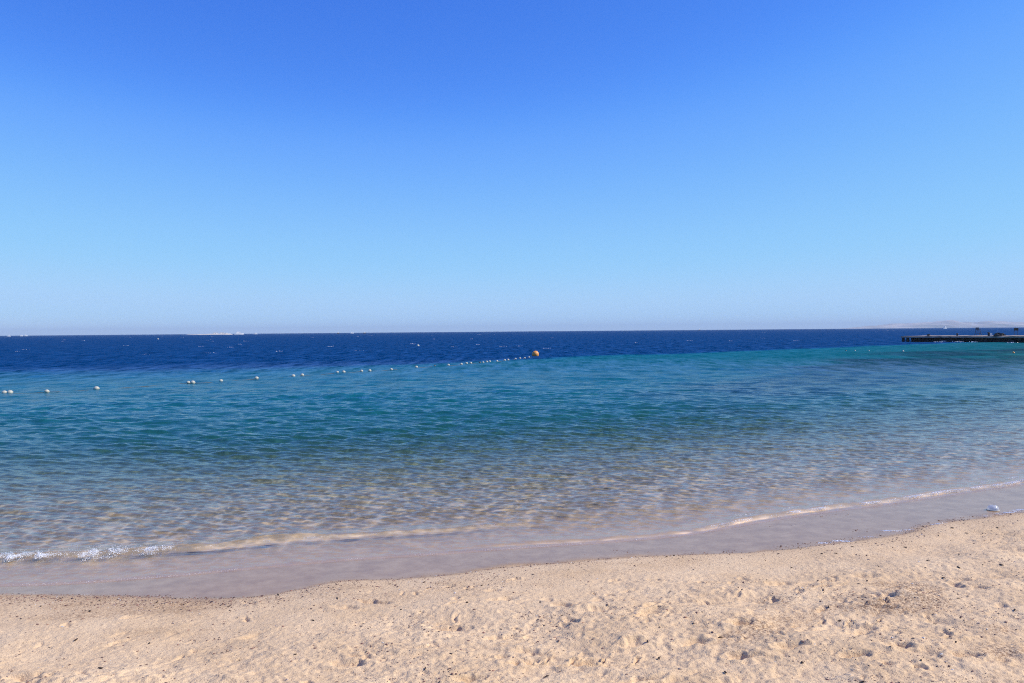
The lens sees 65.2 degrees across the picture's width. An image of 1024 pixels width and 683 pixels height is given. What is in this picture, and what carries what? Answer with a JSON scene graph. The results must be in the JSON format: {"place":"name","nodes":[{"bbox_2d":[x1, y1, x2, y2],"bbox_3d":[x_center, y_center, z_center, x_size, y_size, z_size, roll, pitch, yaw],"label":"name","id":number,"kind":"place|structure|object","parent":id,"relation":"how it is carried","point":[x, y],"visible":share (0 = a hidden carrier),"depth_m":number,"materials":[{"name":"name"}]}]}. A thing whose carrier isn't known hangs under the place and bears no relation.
{"place":"outdoors","nodes":[
{"label":"outdoors","id":0,"kind":"place"},
{"bbox_2d":[190,334,232,334],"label":"island","id":1,"kind":"structure","parent":0,"point":[211,334],"depth_m":2594.30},
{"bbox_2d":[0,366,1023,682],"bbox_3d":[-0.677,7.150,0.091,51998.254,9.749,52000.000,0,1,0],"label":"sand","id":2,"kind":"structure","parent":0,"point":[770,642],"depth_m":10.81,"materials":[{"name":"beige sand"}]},
{"bbox_2d":[0,327,1023,556],"bbox_3d":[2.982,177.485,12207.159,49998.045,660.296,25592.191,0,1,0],"label":"sea","id":3,"kind":"structure","parent":0,"point":[588,370],"depth_m":52.05,"materials":[{"name":"liquid"}]},
{"bbox_2d":[37,358,523,392],"bbox_3d":[-10.687,2.241,66.434,4.573,0.062,64.261,0,1,29],"label":"swim rope","id":4,"kind":"object","parent":3,"relation":"on","point":[251,379],"visible":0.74,"depth_m":51.66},
{"bbox_2d":[0,476,1023,584],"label":"foam","id":5,"kind":"object","parent":3,"relation":"on","point":[8,556],"visible":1,"depth_m":11.02,"materials":[{"name":"white"}]},
{"bbox_2d":[532,350,538,355],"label":"mooring buoy","id":6,"kind":"object","parent":3,"relation":"on","point":[535,353],"visible":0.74,"depth_m":95.36,"materials":[{"name":"orange plastic"}]},
{"bbox_2d":[901,335,1023,342],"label":"pier","id":7,"kind":"structure","parent":3,"relation":"in","point":[973,338],"depth_m":164.22,"materials":[{"name":"stone"}]},
{"bbox_2d":[993,333,1005,336],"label":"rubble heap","id":8,"kind":"object","parent":7,"relation":"on","point":[998,334],"visible":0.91,"depth_m":158.79,"materials":[{"name":"grey stone"}]},
{"bbox_2d":[0,512,1023,682],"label":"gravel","id":9,"kind":"structure","parent":0,"point":[43,598],"depth_m":8.52,"materials":[{"name":"grey gravel"}]},
{"bbox_2d":[0,0,1023,335],"label":"sky","id":10,"kind":"structure","parent":0,"point":[167,166],"materials":[{"name":"blue"}]},
{"bbox_2d":[40,527,1015,682],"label":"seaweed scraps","id":11,"kind":"object","parent":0,"point":[647,640],"visible":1,"depth_m":7.83,"materials":[{"name":"brown plant"}]},
{"bbox_2d":[842,320,1023,328],"bbox_3d":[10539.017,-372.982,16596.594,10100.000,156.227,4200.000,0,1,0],"label":"hills","id":12,"kind":"structure","parent":0,"point":[957,324],"depth_m":14975.50,"materials":[{"name":"grey stone"}]}
]}

